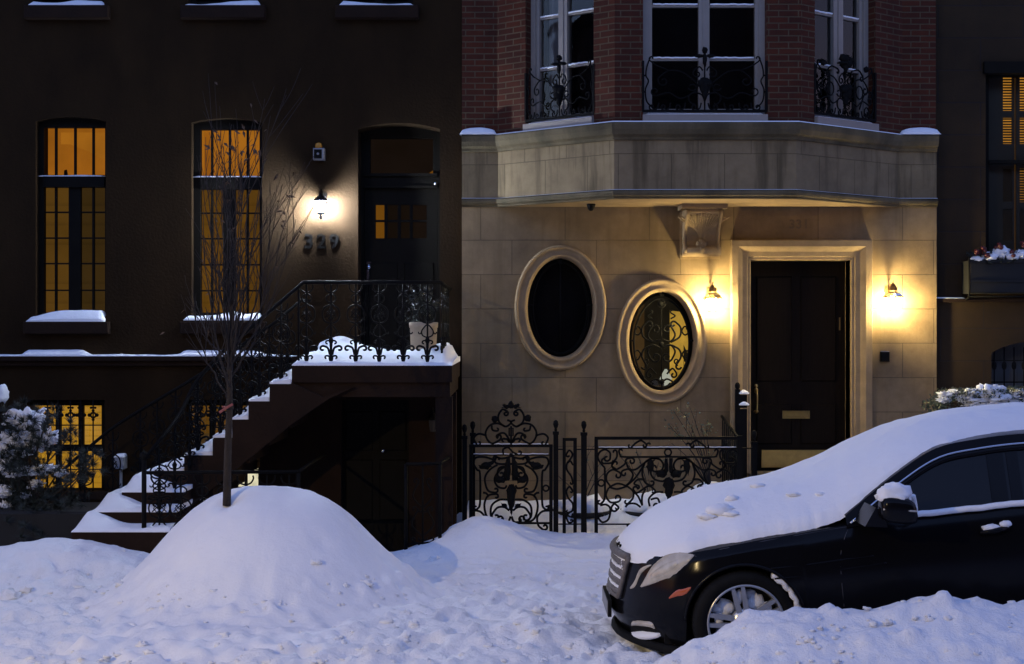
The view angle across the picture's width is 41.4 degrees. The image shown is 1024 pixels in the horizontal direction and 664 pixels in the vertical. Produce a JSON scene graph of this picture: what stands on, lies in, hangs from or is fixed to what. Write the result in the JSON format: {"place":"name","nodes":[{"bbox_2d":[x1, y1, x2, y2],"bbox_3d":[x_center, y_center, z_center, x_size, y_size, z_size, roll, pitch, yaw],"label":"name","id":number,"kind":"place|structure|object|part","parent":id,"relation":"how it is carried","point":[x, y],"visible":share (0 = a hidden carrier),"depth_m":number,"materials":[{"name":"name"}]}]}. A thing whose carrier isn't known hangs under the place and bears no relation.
{"place":"outdoors","nodes":[
{"label":"outdoors","id":0,"kind":"place"},
{"bbox_2d":[26,310,105,321],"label":"sill snow","id":1,"kind":"structure","parent":0,"point":[79,316],"depth_m":14.94,"materials":[{"name":"snow"}]},
{"bbox_2d":[28,0,103,4],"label":"sill snow","id":2,"kind":"structure","parent":0,"point":[79,2],"depth_m":14.93,"materials":[{"name":"snow"}]},
{"bbox_2d":[184,311,261,319],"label":"sill snow","id":3,"kind":"structure","parent":0,"point":[246,316],"depth_m":14.94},
{"bbox_2d":[186,0,259,4],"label":"sill snow","id":4,"kind":"structure","parent":0,"point":[250,2],"depth_m":14.92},
{"bbox_2d":[0,499,691,663],"bbox_3d":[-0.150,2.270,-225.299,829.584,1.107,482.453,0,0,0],"label":"ground","id":5,"kind":"structure","parent":0,"point":[477,543],"depth_m":10.20,"materials":[{"name":"snow"}]},
{"bbox_2d":[0,588,21,599],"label":"snow lump","id":6,"kind":"object","parent":5,"relation":"on","point":[9,593],"visible":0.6,"depth_m":10.52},
{"bbox_2d":[18,584,33,593],"bbox_3d":[-3.832,2.026,10.675,0.121,0.083,0.090,0,0,0],"label":"snow lump","id":7,"kind":"object","parent":5,"relation":"on","point":[26,588],"visible":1,"depth_m":10.66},
{"bbox_2d":[0,395,109,545],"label":"pine shrub","id":8,"kind":"object","parent":5,"relation":"on","point":[33,518],"visible":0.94,"depth_m":12.44,"materials":[{"name":"green plant"}]},
{"bbox_2d":[0,406,69,507],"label":"snow","id":9,"kind":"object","parent":8,"relation":"on","point":[25,435],"visible":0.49,"depth_m":12.58,"materials":[{"name":"snow"}]},
{"bbox_2d":[57,298,309,501],"bbox_3d":[-3.549,0.869,14.729,2.651,2.461,0.522,0,0,0],"label":"stoop railing","id":10,"kind":"object","parent":5,"relation":"on","point":[170,392],"visible":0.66,"depth_m":14.49,"materials":[{"name":"black metal"}]},
{"bbox_2d":[216,631,229,637],"bbox_3d":[-1.917,2.027,9.019,0.104,0.074,0.084,0,0,33],"label":"snow lump","id":11,"kind":"object","parent":5,"relation":"on","point":[225,634],"visible":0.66,"depth_m":9.00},
{"bbox_2d":[0,0,461,513],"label":"townhouse","id":12,"kind":"structure","parent":5,"relation":"on","point":[113,91],"depth_m":15.00,"materials":[{"name":"brown paint"}]},
{"bbox_2d":[31,400,104,490],"bbox_3d":[-4.938,1.255,15.128,1.062,1.205,0.303,0,0,0],"label":"window","id":13,"kind":"structure","parent":12,"relation":"in","point":[89,415],"depth_m":15.12,"materials":[{"name":"glass"}]},
{"bbox_2d":[36,0,103,2],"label":"window","id":14,"kind":"structure","parent":12,"relation":"in","point":[46,1],"depth_m":15.60,"materials":[{"name":"glass"}]},
{"bbox_2d":[39,175,105,176],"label":"rail snow","id":15,"kind":"structure","parent":12,"relation":"on","point":[69,175],"depth_m":15.07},
{"bbox_2d":[39,118,105,314],"bbox_3d":[-4.881,-1.379,15.415,1.376,2.605,0.690,0,0,0],"label":"window","id":16,"kind":"structure","parent":12,"relation":"in","point":[72,209],"depth_m":15.26,"materials":[{"name":"black paint"}]},
{"bbox_2d":[114,456,126,487],"bbox_3d":[-4.311,1.786,14.930,0.110,0.828,0.139,0,0,0],"label":"meter box","id":17,"kind":"object","parent":12,"relation":"attached to","point":[123,462],"visible":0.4,"depth_m":14.89,"materials":[{"name":"grey metal"}]},
{"bbox_2d":[114,453,126,456],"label":"snow","id":18,"kind":"structure","parent":17,"relation":"on","point":[122,454],"depth_m":14.90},
{"bbox_2d":[0,350,292,356],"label":"ledge snow","id":19,"kind":"structure","parent":12,"relation":"on","point":[83,353],"depth_m":14.91,"materials":[{"name":"snow"}]},
{"bbox_2d":[186,400,259,488],"bbox_3d":[-3.190,1.255,15.398,1.824,1.205,0.843,0,0,0],"label":"window","id":20,"kind":"structure","parent":12,"relation":"in","point":[209,431],"depth_m":15.12,"materials":[{"name":"yellow paint"}]},
{"bbox_2d":[191,0,259,3],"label":"window","id":21,"kind":"structure","parent":12,"relation":"in","point":[192,1],"depth_m":15.10,"materials":[{"name":"black paint"}]},
{"bbox_2d":[194,176,259,176],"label":"rail snow","id":22,"kind":"structure","parent":12,"relation":"on","point":[222,176],"depth_m":15.07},
{"bbox_2d":[194,119,261,315],"bbox_3d":[-3.155,-1.371,15.415,1.381,2.590,0.690,0,0,0],"label":"window","id":23,"kind":"structure","parent":12,"relation":"in","point":[202,130],"depth_m":15.26,"materials":[{"name":"black paint"}]},
{"bbox_2d":[313,143,324,160],"bbox_3d":[-2.126,-1.990,14.941,0.124,0.192,0.116,0,0,0],"label":"alarm box","id":24,"kind":"object","parent":12,"relation":"attached to","point":[318,151],"visible":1,"depth_m":14.90,"materials":[{"name":"white plastic"}]},
{"bbox_2d":[313,189,327,219],"bbox_3d":[-2.095,-1.398,14.882,0.160,0.335,0.235,0,0,0],"label":"wall lantern","id":25,"kind":"object","parent":12,"relation":"attached to","point":[321,204],"depth_m":14.82,"materials":[{"name":"glass"}]},
{"bbox_2d":[343,0,412,4],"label":"snow","id":26,"kind":"structure","parent":12,"relation":"in","point":[364,1],"depth_m":15.10,"materials":[{"name":"snow"}]},
{"bbox_2d":[365,188,436,349],"bbox_3d":[-1.255,-0.622,15.295,0.819,2.003,0.134,0,0,0],"label":"door","id":27,"kind":"structure","parent":12,"relation":"in","point":[401,223],"depth_m":15.31,"materials":[{"name":"black paint"}]},
{"bbox_2d":[147,453,325,526],"bbox_3d":[-2.576,1.665,12.937,1.429,0.870,1.726,0,0,0],"label":"areaway fence","id":28,"kind":"object","parent":5,"relation":"on","point":[297,482],"visible":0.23,"depth_m":12.10,"materials":[{"name":"black metal"}]},
{"bbox_2d":[63,485,445,663],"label":"snow mound","id":29,"kind":"object","parent":5,"relation":"on","point":[249,547],"visible":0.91,"depth_m":9.82,"materials":[{"name":"snow"}]},
{"bbox_2d":[115,581,122,587],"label":"snow lump","id":30,"kind":"object","parent":29,"relation":"on","point":[119,583],"visible":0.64,"depth_m":10.34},
{"bbox_2d":[135,640,148,646],"bbox_3d":[-2.415,2.040,8.835,0.092,0.053,0.070,0,0,0],"label":"snow lump","id":31,"kind":"object","parent":29,"relation":"on","point":[141,643],"visible":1,"depth_m":8.82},
{"bbox_2d":[160,69,316,505],"bbox_3d":[-2.083,-0.325,10.319,1.206,3.296,1.030,0,0,0],"label":"bare tree","id":32,"kind":"object","parent":29,"relation":"on","point":[229,338],"visible":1,"depth_m":10.31,"materials":[{"name":"brown plant"}]},
{"bbox_2d":[219,403,232,412],"bbox_3d":[-2.174,0.580,10.336,0.116,0.082,0.090,0,0,0],"label":"ribbon","id":33,"kind":"object","parent":32,"relation":"attached to","point":[225,408],"visible":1,"depth_m":10.30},
{"bbox_2d":[310,559,321,565],"bbox_3d":[-1.435,1.694,9.918,0.105,0.069,0.090,0,0,0],"label":"snow lump","id":34,"kind":"object","parent":29,"relation":"on","point":[317,562],"visible":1,"depth_m":9.89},
{"bbox_2d":[360,579,373,588],"bbox_3d":[-1.082,1.866,10.025,0.130,0.081,0.097,0,0,0],"label":"snow lump","id":35,"kind":"object","parent":29,"relation":"on","point":[369,583],"visible":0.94,"depth_m":10.00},
{"bbox_2d":[72,362,459,552],"bbox_3d":[-2.234,1.660,13.430,3.325,2.680,2.860,0,0,0],"label":"stoop","id":36,"kind":"object","parent":5,"relation":"on","point":[366,429],"visible":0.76,"depth_m":13.95,"materials":[{"name":"black paint"}]},
{"bbox_2d":[71,510,174,531],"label":"step snow","id":37,"kind":"structure","parent":36,"relation":"on","point":[92,521],"depth_m":12.07,"materials":[{"name":"snow"}]},
{"bbox_2d":[93,486,200,511],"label":"step snow","id":38,"kind":"structure","parent":36,"relation":"on","point":[116,500],"depth_m":12.37,"materials":[{"name":"snow"}]},
{"bbox_2d":[121,461,192,491],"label":"step snow","id":39,"kind":"structure","parent":36,"relation":"on","point":[134,484],"depth_m":12.63,"materials":[{"name":"snow"}]},
{"bbox_2d":[154,455,184,470],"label":"step snow","id":40,"kind":"structure","parent":36,"relation":"on","point":[178,465],"depth_m":13.01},
{"bbox_2d":[186,438,212,454],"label":"step snow","id":41,"kind":"structure","parent":36,"relation":"on","point":[207,449],"depth_m":12.96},
{"bbox_2d":[213,429,224,437],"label":"step snow","id":42,"kind":"structure","parent":36,"relation":"on","point":[220,435],"depth_m":12.89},
{"bbox_2d":[232,405,248,419],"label":"step snow","id":43,"kind":"structure","parent":36,"relation":"on","point":[244,416],"depth_m":12.89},
{"bbox_2d":[249,387,269,400],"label":"step snow","id":44,"kind":"structure","parent":36,"relation":"on","point":[265,397],"depth_m":12.93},
{"bbox_2d":[270,369,291,383],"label":"step snow","id":45,"kind":"structure","parent":36,"relation":"on","point":[286,380],"depth_m":12.91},
{"bbox_2d":[140,281,451,527],"bbox_3d":[-1.690,0.778,13.156,3.922,2.543,1.573,0,0,-40],"label":"stoop railing","id":46,"kind":"object","parent":36,"relation":"on","point":[444,341],"visible":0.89,"depth_m":12.98,"materials":[{"name":"black metal"}]},
{"bbox_2d":[342,400,408,551],"bbox_3d":[-1.411,1.820,14.039,0.717,2.259,0.102,0,0,0],"label":"basement door","id":47,"kind":"structure","parent":36,"relation":"in","point":[375,433],"depth_m":14.04,"materials":[{"name":"black paint"}]},
{"bbox_2d":[292,336,459,365],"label":"landing snow","id":48,"kind":"structure","parent":36,"relation":"on","point":[448,356],"depth_m":13.16,"materials":[{"name":"snow"}]},
{"bbox_2d":[404,279,446,348],"bbox_3d":[-0.888,-0.108,13.726,0.483,0.857,0.343,0,0,0],"label":"potted shrub","id":49,"kind":"object","parent":36,"relation":"on","point":[416,327],"visible":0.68,"depth_m":13.67,"materials":[{"name":"green plant"}]},
{"bbox_2d":[426,407,434,431],"bbox_3d":[-0.810,0.892,13.862,0.129,0.248,0.174,0,0,0],"label":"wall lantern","id":50,"kind":"object","parent":36,"relation":"attached to","point":[431,417],"depth_m":13.81,"materials":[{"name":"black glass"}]},
{"bbox_2d":[408,620,418,627],"bbox_3d":[-0.690,2.051,9.460,0.100,0.077,0.082,0,0,0],"label":"snow lump","id":51,"kind":"object","parent":5,"relation":"on","point":[413,624],"visible":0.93,"depth_m":9.44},
{"bbox_2d":[404,456,449,549],"bbox_3d":[-0.662,1.641,12.680,0.316,0.918,0.820,0,0,28],"label":"areaway fence","id":52,"kind":"object","parent":5,"relation":"on","point":[422,464],"visible":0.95,"depth_m":12.39,"materials":[{"name":"black metal"}]},
{"bbox_2d":[462,424,467,520],"bbox_3d":[-0.467,1.479,13.370,0.059,1.142,0.059,0,0,0],"label":"fence post","id":53,"kind":"object","parent":5,"relation":"on","point":[464,473],"visible":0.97,"depth_m":13.35,"materials":[{"name":"black metal"}]},
{"bbox_2d":[469,401,552,531],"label":"iron gate","id":54,"kind":"structure","parent":53,"relation":"attached to","point":[511,489],"depth_m":13.39,"materials":[{"name":"metal"}]},
{"bbox_2d":[473,443,547,453],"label":"rail snow","id":55,"kind":"structure","parent":54,"relation":"on","point":[506,453],"depth_m":13.40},
{"bbox_2d":[470,421,475,516],"bbox_3d":[-0.390,1.468,13.500,0.059,1.162,0.059,0,0,0],"label":"fence post","id":56,"kind":"object","parent":5,"relation":"on","point":[472,426],"visible":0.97,"depth_m":13.48,"materials":[{"name":"black metal"}]},
{"bbox_2d":[0,547,1023,663],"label":"snow crumbs","id":57,"kind":"object","parent":5,"relation":"on","point":[589,651],"visible":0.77,"depth_m":8.69,"materials":[{"name":"snow"}]},
{"bbox_2d":[531,605,544,613],"bbox_3d":[0.183,1.954,9.517,0.097,0.065,0.081,0,0,10],"label":"snow lump","id":58,"kind":"object","parent":5,"relation":"on","point":[538,609],"visible":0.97,"depth_m":9.50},
{"bbox_2d":[553,420,558,531],"bbox_3d":[0.433,1.453,13.400,0.060,1.170,0.060,0,0,0],"label":"fence post","id":59,"kind":"object","parent":5,"relation":"on","point":[555,476],"visible":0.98,"depth_m":13.38,"materials":[{"name":"black metal"}]},
{"bbox_2d":[561,642,573,649],"bbox_3d":[0.371,2.054,8.842,0.099,0.069,0.087,0,0,31],"label":"snow lump","id":60,"kind":"object","parent":5,"relation":"on","point":[568,645],"visible":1,"depth_m":8.82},
{"bbox_2d":[558,438,580,532],"bbox_3d":[0.570,1.519,13.400,0.226,0.944,0.032,0,0,0],"label":"iron fence","id":61,"kind":"object","parent":5,"relation":"on","point":[573,522],"visible":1,"depth_m":13.38,"materials":[{"name":"metal"}]},
{"bbox_2d":[580,421,586,532],"bbox_3d":[0.710,1.457,13.400,0.067,1.161,0.067,0,0,0],"label":"fence post","id":62,"kind":"object","parent":5,"relation":"on","point":[583,433],"visible":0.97,"depth_m":13.37,"materials":[{"name":"black metal"}]},
{"bbox_2d":[558,446,611,518],"bbox_3d":[0.729,1.610,14.050,0.626,0.901,0.630,0,0,0],"label":"potted plant","id":63,"kind":"object","parent":5,"relation":"on","point":[591,515],"visible":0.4,"depth_m":13.84,"materials":[{"name":"brown plant"}]},
{"bbox_2d":[558,494,608,515],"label":"planter snow","id":64,"kind":"structure","parent":63,"relation":"on","point":[590,503],"depth_m":13.87,"materials":[{"name":"snow"}]},
{"bbox_2d":[617,441,664,516],"bbox_3d":[1.438,1.592,14.050,0.627,0.936,0.630,0,0,36],"label":"potted plant","id":65,"kind":"object","parent":5,"relation":"on","point":[638,514],"visible":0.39,"depth_m":14.02,"materials":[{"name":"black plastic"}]},
{"bbox_2d":[621,490,666,512],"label":"planter snow","id":66,"kind":"structure","parent":65,"relation":"on","point":[662,497],"depth_m":13.90,"materials":[{"name":"snow"}]},
{"bbox_2d":[587,436,752,532],"bbox_3d":[1.557,1.508,13.394,1.638,0.966,0.048,0,0,0],"label":"iron fence","id":67,"kind":"object","parent":5,"relation":"on","point":[668,485],"visible":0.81,"depth_m":13.39,"materials":[{"name":"metal"}]},
{"bbox_2d":[604,446,733,447],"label":"rail snow","id":68,"kind":"structure","parent":67,"relation":"on","point":[670,447],"depth_m":13.40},
{"bbox_2d":[664,402,717,483],"bbox_3d":[2.027,1.384,14.072,0.712,1.351,0.643,0,0,42],"label":"shrub","id":69,"kind":"object","parent":5,"relation":"on","point":[708,475],"visible":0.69,"depth_m":14.04,"materials":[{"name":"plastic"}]},
{"bbox_2d":[687,481,718,490],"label":"planter snow","id":70,"kind":"structure","parent":69,"relation":"on","point":[704,484],"depth_m":14.10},
{"bbox_2d":[462,0,938,504],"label":"townhouse","id":71,"kind":"structure","parent":5,"relation":"on","point":[600,319],"depth_m":14.95,"materials":[{"name":"stone"}]},
{"bbox_2d":[460,128,495,135],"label":"cornice snow","id":72,"kind":"structure","parent":71,"relation":"on","point":[477,131],"depth_m":14.87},
{"bbox_2d":[524,55,594,121],"bbox_3d":[0.502,-2.623,14.487,0.905,0.680,0.085,0,0,34],"label":"window grille","id":73,"kind":"object","parent":71,"relation":"attached to","point":[559,91],"depth_m":14.47,"materials":[{"name":"black metal"}]},
{"bbox_2d":[515,245,605,369],"bbox_3d":[0.534,-0.268,15.067,1.012,1.400,0.345,0,0,0],"label":"oval window","id":74,"kind":"structure","parent":71,"relation":"in","point":[560,298],"depth_m":15.07,"materials":[{"name":"glass"}]},
{"bbox_2d":[529,115,593,123],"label":"sill snow","id":75,"kind":"structure","parent":71,"relation":"on","point":[562,119],"depth_m":14.48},
{"bbox_2d":[531,0,593,122],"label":"window","id":76,"kind":"structure","parent":71,"relation":"in","point":[570,36],"depth_m":14.85,"materials":[{"name":"white paint"}]},
{"bbox_2d":[540,8,593,69],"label":"snow","id":77,"kind":"structure","parent":71,"relation":"on","point":[568,13],"depth_m":14.54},
{"bbox_2d":[586,204,594,210],"bbox_3d":[0.851,-1.340,14.600,0.098,0.074,0.100,0,0,0],"label":"dome camera","id":78,"kind":"object","parent":71,"relation":"attached to","point":[590,207],"visible":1,"depth_m":14.57,"materials":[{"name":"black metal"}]},
{"bbox_2d":[616,279,706,403],"bbox_3d":[1.649,0.112,15.197,1.008,1.516,0.605,0,0,0],"label":"oval window","id":79,"kind":"structure","parent":71,"relation":"in","point":[661,333],"depth_m":15.00,"materials":[{"name":"stone"}]},
{"bbox_2d":[505,189,891,197],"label":"string course snow","id":80,"kind":"structure","parent":71,"relation":"on","point":[698,189],"depth_m":13.99,"materials":[{"name":"snow"}]},
{"bbox_2d":[462,121,938,134],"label":"cornice snow","id":81,"kind":"structure","parent":71,"relation":"on","point":[696,121],"depth_m":14.11,"materials":[{"name":"snow"}]},
{"bbox_2d":[653,3,753,58],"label":"snow","id":82,"kind":"structure","parent":71,"relation":"on","point":[695,57],"depth_m":14.19,"materials":[{"name":"snow"}]},
{"bbox_2d":[646,112,761,113],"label":"sill snow","id":83,"kind":"structure","parent":71,"relation":"on","point":[703,113],"depth_m":14.10,"materials":[{"name":"snow"}]},
{"bbox_2d":[643,0,764,113],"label":"window","id":84,"kind":"structure","parent":71,"relation":"in","point":[668,30],"depth_m":14.82,"materials":[{"name":"white paint"}]},
{"bbox_2d":[642,47,767,111],"bbox_3d":[2.001,-2.622,14.070,1.306,0.679,0.051,0,0,0],"label":"window grille","id":85,"kind":"object","parent":71,"relation":"attached to","point":[704,84],"depth_m":14.07,"materials":[{"name":"black metal"}]},
{"bbox_2d":[703,282,722,311],"bbox_3d":[2.187,-0.384,14.804,0.197,0.336,0.292,0,0,0],"label":"wall lantern","id":86,"kind":"object","parent":71,"relation":"attached to","point":[712,294],"depth_m":14.74,"materials":[{"name":"glass"}]},
{"bbox_2d":[751,262,844,470],"bbox_3d":[3.177,0.422,15.156,1.141,2.460,0.149,0,0,0],"label":"door","id":87,"kind":"structure","parent":71,"relation":"in","point":[798,308],"depth_m":15.16,"materials":[{"name":"brown wood"}]},
{"bbox_2d":[747,0,867,119],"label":"window","id":88,"kind":"structure","parent":71,"relation":"in","point":[828,27],"depth_m":14.77,"materials":[{"name":"white paint"}]},
{"bbox_2d":[815,10,858,69],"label":"snow","id":89,"kind":"structure","parent":71,"relation":"on","point":[843,16],"depth_m":14.49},
{"bbox_2d":[815,115,870,122],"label":"sill snow","id":90,"kind":"structure","parent":71,"relation":"on","point":[841,118],"depth_m":14.44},
{"bbox_2d":[814,54,876,121],"bbox_3d":[3.559,-2.623,14.455,0.973,0.681,0.101,0,0,-33],"label":"window grille","id":91,"kind":"object","parent":71,"relation":"attached to","point":[845,62],"depth_m":14.44,"materials":[{"name":"black metal"}]},
{"bbox_2d":[880,351,889,361],"bbox_3d":[4.103,0.268,14.920,0.095,0.119,0.060,0,0,0],"label":"door buzzer","id":92,"kind":"object","parent":71,"relation":"attached to","point":[884,356],"depth_m":14.89,"materials":[{"name":"black metal"}]},
{"bbox_2d":[883,280,902,310],"bbox_3d":[4.152,-0.398,14.804,0.197,0.336,0.292,0,0,0],"label":"wall lantern","id":93,"kind":"object","parent":71,"relation":"attached to","point":[890,290],"depth_m":14.74,"materials":[{"name":"glass"}]},
{"bbox_2d":[899,127,940,134],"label":"cornice snow","id":94,"kind":"structure","parent":71,"relation":"on","point":[921,130],"depth_m":14.87,"materials":[{"name":"snow"}]},
{"bbox_2d":[720,382,746,481],"bbox_3d":[2.388,1.176,14.121,0.262,1.269,1.454,0,0,2],"label":"iron fence","id":95,"kind":"object","parent":5,"relation":"on","point":[740,422],"visible":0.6,"depth_m":14.63,"materials":[{"name":"metal"}]},
{"bbox_2d":[739,390,748,404],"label":"snow","id":96,"kind":"structure","parent":95,"relation":"on","point":[744,392],"depth_m":14.61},
{"bbox_2d":[750,430,757,475],"bbox_3d":[2.464,1.317,13.800,0.065,0.635,0.065,0,0,0],"label":"fence post","id":97,"kind":"object","parent":5,"relation":"on","point":[754,443],"visible":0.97,"depth_m":13.77,"materials":[{"name":"black metal"}]},
{"bbox_2d":[602,430,1023,653],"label":"car","id":98,"kind":"object","parent":5,"relation":"on","point":[869,550],"visible":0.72,"depth_m":8.24,"materials":[{"name":"black paint"}]},
{"bbox_2d":[771,573,801,607],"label":"snow","id":99,"kind":"structure","parent":98,"relation":"attached to","point":[790,591],"depth_m":8.21,"materials":[{"name":"snow"}]},
{"bbox_2d":[616,402,1023,569],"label":"car snow","id":100,"kind":"object","parent":98,"relation":"on","point":[835,483],"visible":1,"depth_m":8.65,"materials":[{"name":"snow"}]},
{"bbox_2d":[874,482,911,501],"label":"snow","id":101,"kind":"structure","parent":98,"relation":"on","point":[898,490],"depth_m":7.97,"materials":[{"name":"snow"}]},
{"bbox_3d":[3.490,0.933,9.130,2.900,0.518,1.747,0,0,0],"label":"side window","id":102,"kind":"part","parent":98,"relation":"part of","materials":[{"name":"black glass"}]},
{"bbox_3d":[3.433,0.906,8.330,2.566,0.438,0.148,0,0,0],"label":"window frame","id":103,"kind":"part","parent":98,"relation":"part of","materials":[{"name":"black paint"}]},
{"bbox_2d":[911,494,1023,516],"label":"sill snow","id":104,"kind":"structure","parent":98,"relation":"on","point":[973,508],"depth_m":8.23,"materials":[{"name":"snow"}]},
{"bbox_2d":[981,520,1011,529],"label":"snow","id":105,"kind":"structure","parent":98,"relation":"on","point":[1006,523],"depth_m":8.20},
{"bbox_2d":[653,590,1023,663],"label":"snow bank","id":106,"kind":"structure","parent":5,"relation":"on","point":[764,635],"depth_m":7.53,"materials":[{"name":"snow"}]},
{"bbox_2d":[921,384,1023,412],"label":"hedge","id":107,"kind":"object","parent":5,"relation":"on","point":[962,390],"visible":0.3,"depth_m":13.69,"materials":[{"name":"green plant"}]},
{"bbox_2d":[935,383,1023,405],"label":"hedge snow","id":108,"kind":"structure","parent":107,"relation":"on","point":[943,398],"depth_m":13.62,"materials":[{"name":"snow"}]},
{"bbox_2d":[936,0,1023,409],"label":"townhouse","id":109,"kind":"structure","parent":5,"relation":"on","point":[980,105],"depth_m":15.12,"materials":[{"name":"black paint"}]},
{"bbox_2d":[937,297,963,298],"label":"ledge snow","id":110,"kind":"structure","parent":109,"relation":"on","point":[949,297],"depth_m":15.01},
{"bbox_2d":[962,241,1023,299],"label":"window box","id":111,"kind":"object","parent":109,"relation":"attached to","point":[1000,276],"visible":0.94,"depth_m":14.86,"materials":[{"name":"black plastic"}]},
{"bbox_2d":[970,245,1023,260],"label":"snow","id":112,"kind":"structure","parent":111,"relation":"on","point":[995,254],"depth_m":14.85,"materials":[{"name":"snow"}]},
{"bbox_2d":[986,76,1023,251],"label":"window","id":113,"kind":"structure","parent":109,"relation":"in","point":[1004,94],"depth_m":15.36,"materials":[{"name":"black paint"}]},
{"bbox_2d":[991,342,1023,401],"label":"window","id":114,"kind":"structure","parent":109,"relation":"in","point":[1007,362],"depth_m":15.39,"materials":[{"name":"glass"}]},
{"bbox_3d":[-5.775,0.950,13.675,1.650,2.500,0.250,0,0,0],"label":"neighbour stoop","id":115,"kind":"object","parent":5,"relation":"on","visible":0},
{"bbox_2d":[0,384,8,403],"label":"snow","id":116,"kind":"structure","parent":115,"relation":"on","point":[4,394],"depth_m":13.63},
{"bbox_2d":[340,1,411,4],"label":"sill snow","id":117,"kind":"structure","parent":0,"point":[351,3],"depth_m":14.92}
]}

